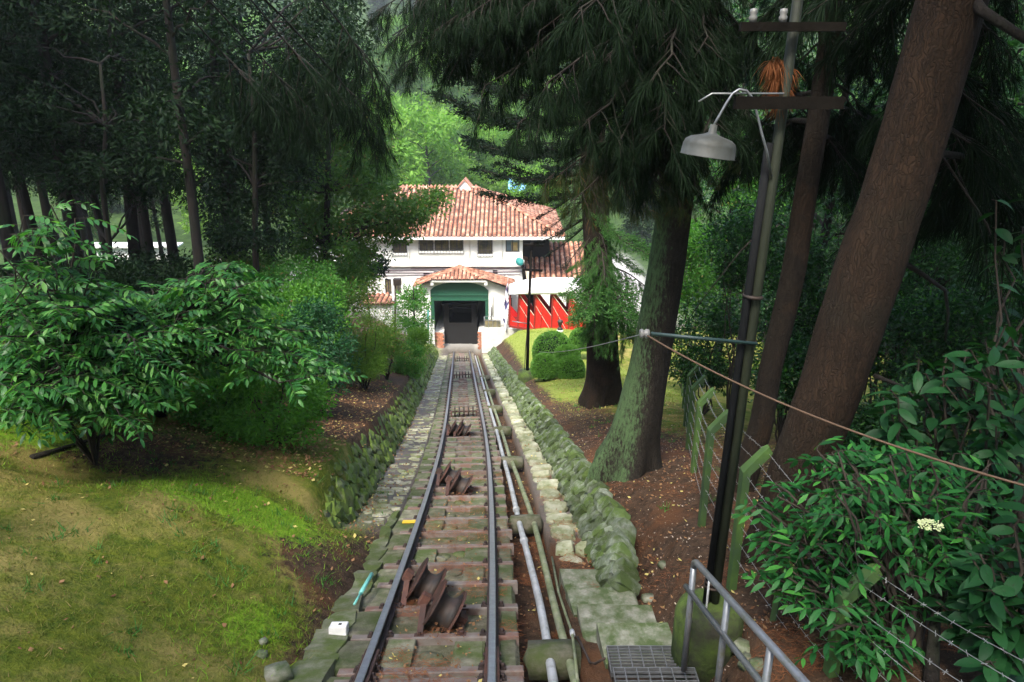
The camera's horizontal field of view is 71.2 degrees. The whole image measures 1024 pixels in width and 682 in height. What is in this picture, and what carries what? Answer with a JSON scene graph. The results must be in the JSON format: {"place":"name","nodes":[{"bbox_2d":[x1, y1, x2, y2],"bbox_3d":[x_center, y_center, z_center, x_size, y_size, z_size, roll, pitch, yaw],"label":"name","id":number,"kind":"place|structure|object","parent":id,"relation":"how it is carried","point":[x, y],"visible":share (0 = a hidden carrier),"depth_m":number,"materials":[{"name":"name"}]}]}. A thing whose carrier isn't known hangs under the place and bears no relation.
{"place":"outdoors","nodes":[
{"label":"outdoors","id":0,"kind":"place"},
{"bbox_2d":[0,0,1023,681],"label":"ground","id":1,"kind":"structure","parent":0,"point":[342,580],"depth_m":7.34,"materials":[{"name":"soil"}]},
{"bbox_2d":[0,0,56,275],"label":"forest tree","id":2,"kind":"object","parent":1,"relation":"on","point":[5,219],"visible":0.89,"depth_m":14.32,"materials":[{"name":"green plant"}]},
{"bbox_2d":[0,0,94,267],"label":"forest tree","id":3,"kind":"object","parent":1,"relation":"on","point":[25,199],"visible":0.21,"depth_m":17.23,"materials":[{"name":"green plant"}]},
{"bbox_2d":[0,1,94,264],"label":"forest tree","id":4,"kind":"object","parent":1,"relation":"on","point":[45,205],"visible":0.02,"depth_m":24.61,"materials":[{"name":"green plant"}]},
{"bbox_2d":[0,244,108,343],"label":"bush","id":5,"kind":"object","parent":1,"relation":"on","point":[51,259],"visible":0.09,"depth_m":10.93,"materials":[{"name":"green plant"}]},
{"bbox_2d":[0,199,136,464],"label":"walnut spray","id":6,"kind":"object","parent":1,"relation":"on","point":[28,291],"visible":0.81,"depth_m":7.58,"materials":[{"name":"green plant"}]},
{"bbox_2d":[0,0,144,266],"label":"forest tree","id":7,"kind":"object","parent":1,"relation":"on","point":[45,54],"visible":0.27,"depth_m":16.23,"materials":[{"name":"green plant"}]},
{"bbox_2d":[0,0,146,258],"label":"forest tree","id":8,"kind":"object","parent":1,"relation":"on","point":[98,215],"visible":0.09,"depth_m":21.04,"materials":[{"name":"green plant"}]},
{"bbox_2d":[0,33,201,270],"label":"leafy tree","id":9,"kind":"object","parent":1,"relation":"on","point":[106,122],"visible":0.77,"depth_m":15.44,"materials":[{"name":"green plant"}]},
{"bbox_2d":[43,0,178,310],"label":"forest tree","id":10,"kind":"object","parent":1,"relation":"on","point":[146,228],"visible":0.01,"depth_m":22.72,"materials":[{"name":"green plant"}]},
{"bbox_2d":[19,0,207,276],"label":"forest tree","id":11,"kind":"object","parent":1,"relation":"on","point":[132,227],"visible":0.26,"depth_m":16.59,"materials":[{"name":"green plant"}]},
{"bbox_2d":[60,250,190,309],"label":"bush","id":12,"kind":"object","parent":1,"relation":"on","point":[119,274],"visible":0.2,"depth_m":12.25,"materials":[{"name":"green plant"}]},
{"bbox_2d":[76,0,214,264],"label":"forest tree","id":13,"kind":"object","parent":1,"relation":"on","point":[169,228],"visible":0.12,"depth_m":21.86,"materials":[{"name":"green plant"}]},
{"bbox_2d":[80,240,215,295],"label":"bush","id":14,"kind":"object","parent":1,"relation":"on","point":[147,258],"visible":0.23,"depth_m":17.00,"materials":[{"name":"green plant"}]},
{"bbox_2d":[34,0,286,366],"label":"forest tree","id":15,"kind":"object","parent":1,"relation":"on","point":[182,120],"visible":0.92,"depth_m":13.56,"materials":[{"name":"green plant"}]},
{"bbox_2d":[0,260,367,448],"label":"walnut shrub","id":16,"kind":"object","parent":1,"relation":"on","point":[139,360],"visible":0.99,"depth_m":7.95,"materials":[{"name":"green plant"}]},
{"bbox_2d":[116,254,253,321],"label":"bush","id":17,"kind":"object","parent":1,"relation":"on","point":[170,273],"visible":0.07,"depth_m":14.80,"materials":[{"name":"green plant"}]},
{"bbox_2d":[0,416,370,681],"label":"moss tuft","id":18,"kind":"object","parent":1,"relation":"on","point":[217,493],"visible":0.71,"depth_m":7.76,"materials":[{"name":"green plant"}]},
{"bbox_2d":[96,0,291,268],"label":"forest tree","id":19,"kind":"object","parent":1,"relation":"on","point":[210,208],"visible":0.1,"depth_m":22.34,"materials":[{"name":"green plant"}]},
{"bbox_2d":[0,342,416,681],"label":"lawn grass","id":20,"kind":"structure","parent":1,"relation":"on","point":[65,573],"depth_m":6.47,"materials":[{"name":"plant"}]},
{"bbox_2d":[165,376,251,432],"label":"bush","id":21,"kind":"object","parent":1,"relation":"on","point":[194,414],"visible":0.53,"depth_m":10.50,"materials":[{"name":"green plant"}]},
{"bbox_2d":[166,130,251,246],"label":"hillside tree","id":22,"kind":"object","parent":1,"relation":"on","point":[184,221],"visible":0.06,"depth_m":72.12,"materials":[{"name":"green plant"}]},
{"bbox_2d":[120,0,301,335],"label":"forest tree","id":23,"kind":"object","parent":1,"relation":"on","point":[215,62],"visible":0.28,"depth_m":19.07,"materials":[{"name":"green plant"}]},
{"bbox_2d":[177,0,306,296],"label":"forest tree","id":24,"kind":"object","parent":1,"relation":"on","point":[234,24],"visible":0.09,"depth_m":22.95,"materials":[{"name":"green plant"}]},
{"bbox_2d":[203,241,286,340],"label":"bush","id":25,"kind":"object","parent":1,"relation":"on","point":[262,261],"visible":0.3,"depth_m":19.50,"materials":[{"name":"green plant"}]},
{"bbox_2d":[199,292,321,405],"bbox_3d":[-4.730,0.193,13.130,2.356,2.272,2.259,11,22,28],"label":"bush","id":26,"kind":"object","parent":1,"relation":"on","point":[275,308],"visible":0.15,"depth_m":12.95,"materials":[{"name":"green plant"}]},
{"bbox_2d":[185,343,342,454],"bbox_3d":[-3.608,0.845,10.622,2.172,1.658,1.985,0,19,0],"label":"bush","id":27,"kind":"object","parent":1,"relation":"on","point":[270,413],"visible":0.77,"depth_m":10.26,"materials":[{"name":"green plant"}]},
{"bbox_2d":[264,660,293,681],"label":"stone","id":28,"kind":"object","parent":1,"relation":"on","point":[280,671],"visible":0.95,"depth_m":5.54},
{"bbox_2d":[173,0,390,340],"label":"leafy tree","id":29,"kind":"object","parent":1,"relation":"on","point":[238,235],"visible":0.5,"depth_m":17.69,"materials":[{"name":"green plant"}]},
{"bbox_2d":[174,0,407,186],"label":"weeping pine","id":30,"kind":"object","parent":1,"relation":"on","point":[296,103],"visible":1,"depth_m":10.35,"materials":[{"name":"green plant"}]},
{"bbox_2d":[231,251,360,317],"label":"bush","id":31,"kind":"object","parent":1,"relation":"on","point":[320,276],"visible":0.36,"depth_m":16.73,"materials":[{"name":"green plant"}]},
{"bbox_2d":[244,276,362,371],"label":"bush","id":32,"kind":"object","parent":1,"relation":"on","point":[299,292],"visible":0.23,"depth_m":15.85,"materials":[{"name":"green plant"}]},
{"bbox_2d":[270,291,365,416],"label":"bush","id":33,"kind":"object","parent":1,"relation":"on","point":[328,326],"visible":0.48,"depth_m":13.26,"materials":[{"name":"green plant"}]},
{"bbox_2d":[287,255,380,347],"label":"bush","id":34,"kind":"object","parent":1,"relation":"on","point":[347,268],"visible":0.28,"depth_m":21.66,"materials":[{"name":"green plant"}]},
{"bbox_2d":[248,75,455,355],"bbox_3d":[-5.496,-4.317,24.345,6.556,9.582,9.204,-17,25,-41],"label":"leafy tree","id":35,"kind":"object","parent":1,"relation":"on","point":[378,216],"visible":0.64,"depth_m":23.24,"materials":[{"name":"green plant"}]},
{"bbox_2d":[339,338,389,388],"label":"bush","id":36,"kind":"object","parent":1,"relation":"on","point":[367,369],"visible":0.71,"depth_m":18.72,"materials":[{"name":"green plant"}]},
{"bbox_2d":[330,275,401,384],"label":"bush","id":37,"kind":"object","parent":1,"relation":"on","point":[374,337],"visible":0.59,"depth_m":18.98,"materials":[{"name":"green plant"}]},
{"bbox_2d":[323,343,438,528],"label":"stone wall","id":38,"kind":"structure","parent":1,"relation":"on","point":[372,467],"depth_m":12.96,"materials":[{"name":"stone"}]},
{"bbox_2d":[361,321,413,379],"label":"bush","id":39,"kind":"object","parent":1,"relation":"on","point":[393,351],"visible":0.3,"depth_m":21.92,"materials":[{"name":"green plant"}]},
{"bbox_2d":[362,355,447,523],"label":"stone path","id":40,"kind":"structure","parent":1,"relation":"on","point":[413,457],"depth_m":13.82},
{"bbox_2d":[287,350,523,681],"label":"railway track","id":41,"kind":"structure","parent":1,"relation":"on","point":[371,615],"depth_m":7.83,"materials":[{"name":"metal"}]},
{"bbox_2d":[401,558,448,606],"bbox_3d":[-0.900,2.527,7.330,0.488,0.552,0.668,0,19,0],"label":"cable roller","id":42,"kind":"object","parent":41,"relation":"attached to","point":[420,581],"visible":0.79,"depth_m":7.24,"materials":[{"name":"metal"}]},
{"bbox_2d":[414,579,468,636],"bbox_3d":[-0.654,2.544,6.703,0.487,0.552,0.667,0,19,0],"label":"cable roller","id":43,"kind":"object","parent":41,"relation":"on","point":[440,606],"visible":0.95,"depth_m":6.61,"materials":[{"name":"metal"}]},
{"bbox_2d":[441,301,478,343],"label":"parked carriage","id":44,"kind":"object","parent":41,"relation":"on","point":[461,332],"visible":0.74,"depth_m":47.62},
{"bbox_2d":[388,339,428,378],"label":"bush","id":45,"kind":"object","parent":1,"relation":"on","point":[411,369],"visible":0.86,"depth_m":24.83,"materials":[{"name":"green plant"}]},
{"bbox_2d":[391,281,435,344],"bbox_3d":[-5.095,-1.339,36.826,2.344,3.515,4.868,-3,19,-10],"label":"leafy tree","id":46,"kind":"object","parent":1,"relation":"on","point":[414,300],"visible":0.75,"depth_m":36.52,"materials":[{"name":"green plant"}]},
{"bbox_2d":[0,339,841,675],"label":"weed","id":47,"kind":"object","parent":1,"relation":"on","point":[218,547],"visible":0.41,"depth_m":7.00,"materials":[{"name":"green plant"}]},
{"bbox_2d":[380,91,475,187],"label":"hillside tree","id":48,"kind":"object","parent":1,"relation":"on","point":[433,125],"visible":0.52,"depth_m":73.86,"materials":[{"name":"green plant"}]},
{"bbox_2d":[306,177,565,333],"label":"station house","id":49,"kind":"structure","parent":1,"relation":"on","point":[480,233],"depth_m":46.80,"materials":[{"name":"paint"}]},
{"bbox_2d":[424,120,487,185],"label":"hillside tree","id":50,"kind":"object","parent":1,"relation":"on","point":[464,129],"visible":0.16,"depth_m":82.09,"materials":[{"name":"green plant"}]},
{"bbox_2d":[413,264,514,349],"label":"station portal","id":51,"kind":"object","parent":1,"relation":"on","point":[484,289],"visible":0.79,"depth_m":45.85,"materials":[{"name":"white paint"}]},
{"bbox_2d":[0,369,945,681],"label":"leaf litter","id":52,"kind":"object","parent":1,"relation":"on","point":[256,453],"visible":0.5,"depth_m":9.97,"materials":[{"name":"plant"}]},
{"bbox_2d":[441,156,506,190],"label":"hillside tree","id":53,"kind":"object","parent":1,"relation":"on","point":[478,182],"visible":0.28,"depth_m":78.82,"materials":[{"name":"green plant"}]},
{"bbox_2d":[467,125,524,192],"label":"hillside tree","id":54,"kind":"object","parent":1,"relation":"on","point":[496,136],"visible":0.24,"depth_m":84.51,"materials":[{"name":"green plant"}]},
{"bbox_2d":[481,327,519,352],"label":"concrete wall","id":55,"kind":"structure","parent":1,"relation":"on","point":[494,337],"depth_m":46.01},
{"bbox_2d":[475,355,557,681],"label":"grey pipe","id":56,"kind":"object","parent":1,"relation":"on","point":[552,676],"visible":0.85,"depth_m":8.46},
{"bbox_2d":[508,514,543,533],"bbox_3d":[0.200,2.690,10.502,0.534,0.292,0.271,0,19,0],"label":"pipe saddle","id":57,"kind":"object","parent":1,"relation":"on","point":[526,520],"visible":0.78,"depth_m":10.40,"materials":[{"name":"concrete"}]},
{"bbox_2d":[518,368,533,382],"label":"pole block","id":58,"kind":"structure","parent":1,"relation":"on","point":[525,375],"depth_m":26.11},
{"bbox_2d":[512,242,543,370],"bbox_3d":[0.546,-0.854,25.621,1.097,5.403,0.218,0,19,0],"label":"utility pole","id":59,"kind":"object","parent":58,"relation":"on","point":[530,269],"visible":0.83,"depth_m":25.44,"materials":[{"name":"metal"}]},
{"bbox_2d":[489,160,563,215],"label":"hillside tree","id":60,"kind":"object","parent":1,"relation":"on","point":[516,190],"visible":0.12,"depth_m":70.44,"materials":[{"name":"green plant"}]},
{"bbox_2d":[477,355,579,681],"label":"green pipe","id":61,"kind":"object","parent":1,"relation":"on","point":[559,625],"visible":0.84,"depth_m":8.53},
{"bbox_2d":[482,354,587,563],"bbox_3d":[-0.400,1.799,28.018,0.660,10.829,37.290,-1,19,-4],"label":"stone stairway","id":62,"kind":"object","parent":1,"relation":"on","point":[526,438],"visible":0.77,"depth_m":12.55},
{"bbox_2d":[417,6,659,408],"bbox_3d":[0.718,-4.380,16.758,6.406,13.240,4.605,7,20,19],"label":"cypress","id":63,"kind":"object","parent":1,"relation":"on","point":[603,311],"visible":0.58,"depth_m":16.64,"materials":[{"name":"green plant"}]},
{"bbox_2d":[530,352,557,380],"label":"clipped bush","id":64,"kind":"object","parent":1,"relation":"on","point":[544,366],"visible":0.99,"depth_m":24.66,"materials":[{"name":"green plant"}]},
{"bbox_2d":[508,277,584,329],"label":"red carriage","id":65,"kind":"object","parent":1,"relation":"on","point":[543,313],"visible":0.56,"depth_m":43.44,"materials":[{"name":"paint"}]},
{"bbox_2d":[531,330,571,357],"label":"clipped bush","id":66,"kind":"object","parent":1,"relation":"on","point":[550,342],"visible":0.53,"depth_m":27.00,"materials":[{"name":"green plant"}]},
{"bbox_2d":[523,639,580,680],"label":"pipe saddle","id":67,"kind":"object","parent":1,"relation":"on","point":[538,654],"visible":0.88,"depth_m":6.19,"materials":[{"name":"concrete"}]},
{"bbox_2d":[523,241,584,305],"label":"side building","id":68,"kind":"structure","parent":1,"relation":"on","point":[549,265],"depth_m":49.29,"materials":[{"name":"tile"}]},
{"bbox_2d":[487,346,641,596],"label":"stone wall","id":69,"kind":"structure","parent":1,"relation":"on","point":[607,531],"depth_m":10.26,"materials":[{"name":"stone"}]},
{"bbox_2d":[557,354,585,378],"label":"clipped bush","id":70,"kind":"object","parent":1,"relation":"on","point":[570,366],"visible":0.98,"depth_m":24.64,"materials":[{"name":"green plant"}]},
{"bbox_2d":[359,0,798,486],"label":"mossy pine","id":71,"kind":"object","parent":1,"relation":"on","point":[683,43],"visible":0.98,"depth_m":8.53,"materials":[{"name":"green plant"}]},
{"bbox_2d":[559,569,600,592],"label":"concrete slab","id":72,"kind":"structure","parent":1,"relation":"on","point":[572,578],"depth_m":7.96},
{"bbox_2d":[566,588,638,616],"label":"concrete slab","id":73,"kind":"structure","parent":1,"relation":"on","point":[575,597],"depth_m":7.38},
{"bbox_2d":[502,327,722,415],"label":"station grass","id":74,"kind":"structure","parent":1,"relation":"on","point":[534,331],"depth_m":23.25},
{"bbox_2d":[577,604,655,642],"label":"concrete slab","id":75,"kind":"structure","parent":1,"relation":"on","point":[589,616],"depth_m":6.94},
{"bbox_2d":[596,622,671,668],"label":"concrete slab","id":76,"kind":"structure","parent":1,"relation":"on","point":[655,633],"depth_m":6.39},
{"bbox_2d":[609,134,659,250],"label":"hillside tree","id":77,"kind":"object","parent":1,"relation":"on","point":[641,232],"visible":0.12,"depth_m":72.94,"materials":[{"name":"green plant"}]},
{"bbox_2d":[606,645,686,681],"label":"grating step","id":78,"kind":"object","parent":1,"relation":"on","point":[639,655],"visible":0.58,"depth_m":6.00,"materials":[{"name":"metal"}]},
{"bbox_2d":[613,667,698,681],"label":"grating step","id":79,"kind":"object","parent":1,"relation":"on","point":[650,670],"visible":0.95,"depth_m":5.71,"materials":[{"name":"metal"}]},
{"bbox_2d":[376,427,957,681],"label":"dry needles","id":80,"kind":"object","parent":1,"relation":"on","point":[528,579],"visible":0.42,"depth_m":7.63,"materials":[{"name":"brown plant"}]},
{"bbox_2d":[647,209,736,385],"bbox_3d":[5.109,-0.987,20.425,2.545,5.638,2.444,0,19,0],"label":"undergrowth bush","id":81,"kind":"object","parent":1,"relation":"on","point":[697,276],"visible":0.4,"depth_m":19.66,"materials":[{"name":"green plant"}]},
{"bbox_2d":[670,588,743,681],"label":"pole footing","id":82,"kind":"object","parent":1,"relation":"on","point":[703,646],"visible":0.59,"depth_m":5.73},
{"bbox_2d":[639,0,846,607],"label":"utility pole","id":83,"kind":"object","parent":82,"relation":"on","point":[745,341],"visible":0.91,"depth_m":4.91,"materials":[{"name":"black metal"}]},
{"bbox_2d":[680,88,772,176],"bbox_3d":[1.397,-1.316,4.545,0.639,0.552,0.356,0,19,0],"label":"street lamp","id":84,"kind":"object","parent":83,"relation":"attached to","point":[711,143],"visible":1,"depth_m":4.46,"materials":[{"name":"grey metal"}]},
{"bbox_2d":[752,57,802,126],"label":"dry needle clump","id":85,"kind":"object","parent":83,"relation":"attached to","point":[774,70],"visible":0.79,"depth_m":4.54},
{"bbox_2d":[647,335,1023,486],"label":"span wire","id":86,"kind":"object","parent":83,"relation":"attached to","point":[902,448],"visible":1,"depth_m":3.81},
{"bbox_2d":[668,279,761,414],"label":"undergrowth bush","id":87,"kind":"object","parent":1,"relation":"on","point":[715,364],"visible":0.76,"depth_m":15.74,"materials":[{"name":"green plant"}]},
{"bbox_2d":[692,196,788,422],"bbox_3d":[4.544,-0.467,14.493,1.986,4.890,1.835,0,19,0],"label":"undergrowth bush","id":88,"kind":"object","parent":1,"relation":"on","point":[738,221],"visible":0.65,"depth_m":13.89,"materials":[{"name":"green plant"}]},
{"bbox_2d":[681,559,809,681],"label":"handrail","id":89,"kind":"object","parent":1,"relation":"on","point":[773,649],"visible":1,"depth_m":4.58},
{"bbox_2d":[681,0,849,383],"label":"woodland tree","id":90,"kind":"object","parent":1,"relation":"on","point":[730,209],"visible":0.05,"depth_m":23.32,"materials":[{"name":"green plant"}]},
{"bbox_2d":[747,331,810,441],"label":"undergrowth bush","id":91,"kind":"object","parent":1,"relation":"on","point":[796,354],"visible":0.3,"depth_m":11.83,"materials":[{"name":"green plant"}]},
{"bbox_2d":[698,0,891,492],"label":"dark pine","id":92,"kind":"object","parent":1,"relation":"on","point":[819,143],"visible":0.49,"depth_m":8.61,"materials":[{"name":"brown plant"}]},
{"bbox_2d":[757,222,840,419],"bbox_3d":[5.231,-0.076,13.205,1.635,4.286,1.581,0,19,0],"label":"undergrowth bush","id":93,"kind":"object","parent":1,"relation":"on","point":[814,260],"visible":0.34,"depth_m":12.80,"materials":[{"name":"green plant"}]},
{"bbox_2d":[681,349,1023,681],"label":"barbed wire fence","id":94,"kind":"object","parent":1,"relation":"on","point":[761,456],"visible":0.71,"depth_m":6.33,"materials":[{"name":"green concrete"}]},
{"bbox_2d":[706,0,1023,567],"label":"leaning pine","id":95,"kind":"object","parent":1,"relation":"on","point":[933,95],"visible":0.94,"depth_m":6.18,"materials":[{"name":"brown plant"}]},
{"bbox_2d":[706,0,1023,398],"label":"woodland tree","id":96,"kind":"object","parent":1,"relation":"on","point":[829,210],"visible":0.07,"depth_m":14.22,"materials":[{"name":"green plant"}]},
{"bbox_2d":[731,436,1023,681],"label":"elder shrub","id":97,"kind":"object","parent":1,"relation":"on","point":[900,546],"visible":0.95,"depth_m":4.83,"materials":[{"name":"green plant"}]},
{"bbox_2d":[830,394,937,493],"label":"undergrowth bush","id":98,"kind":"object","parent":1,"relation":"on","point":[860,427],"visible":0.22,"depth_m":8.34,"materials":[{"name":"green plant"}]},
{"bbox_2d":[795,0,1023,397],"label":"woodland tree","id":99,"kind":"object","parent":1,"relation":"on","point":[1019,47],"visible":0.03,"depth_m":15.02,"materials":[{"name":"green plant"}]},
{"bbox_2d":[861,355,963,516],"bbox_3d":[3.310,1.127,5.983,1.314,2.069,0.639,-9,21,-24],"label":"broadleaf shrub","id":100,"kind":"object","parent":1,"relation":"on","point":[905,410],"visible":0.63,"depth_m":5.72,"materials":[{"name":"green plant"}]},
{"bbox_2d":[836,200,997,405],"bbox_3d":[6.826,-0.207,12.549,2.097,4.735,2.416,-7,20,-19],"label":"undergrowth bush","id":101,"kind":"object","parent":1,"relation":"on","point":[941,260],"visible":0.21,"depth_m":11.49,"materials":[{"name":"green plant"}]},
{"bbox_2d":[864,286,983,409],"bbox_3d":[5.519,0.660,10.203,1.951,2.972,1.966,12,22,30],"label":"undergrowth bush","id":102,"kind":"object","parent":1,"relation":"on","point":[903,316],"visible":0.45,"depth_m":9.59,"materials":[{"name":"green plant"}]},
{"bbox_2d":[833,0,1023,433],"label":"woodland tree","id":103,"kind":"object","parent":1,"relation":"on","point":[941,280],"visible":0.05,"depth_m":14.91,"materials":[{"name":"green plant"}]},
{"bbox_2d":[922,588,941,681],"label":"fence post","id":104,"kind":"object","parent":1,"relation":"on","point":[931,672],"visible":0.81,"depth_m":4.63,"materials":[{"name":"brown wood"}]},
{"bbox_2d":[854,368,1022,481],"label":"undergrowth bush","id":105,"kind":"object","parent":1,"relation":"on","point":[947,454],"visible":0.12,"depth_m":8.42,"materials":[{"name":"green plant"}]},
{"bbox_2d":[898,266,1023,460],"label":"undergrowth bush","id":106,"kind":"object","parent":1,"relation":"on","point":[936,306],"visible":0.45,"depth_m":9.25,"materials":[{"name":"green plant"}]},
{"bbox_2d":[903,199,1023,581],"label":"broadleaf shrub","id":107,"kind":"object","parent":1,"relation":"on","point":[1007,433],"visible":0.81,"depth_m":5.50,"materials":[{"name":"green plant"}]},
{"bbox_2d":[916,501,1023,681],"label":"broadleaf shrub","id":108,"kind":"object","parent":1,"relation":"on","point":[987,604],"visible":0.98,"depth_m":4.20,"materials":[{"name":"green plant"}]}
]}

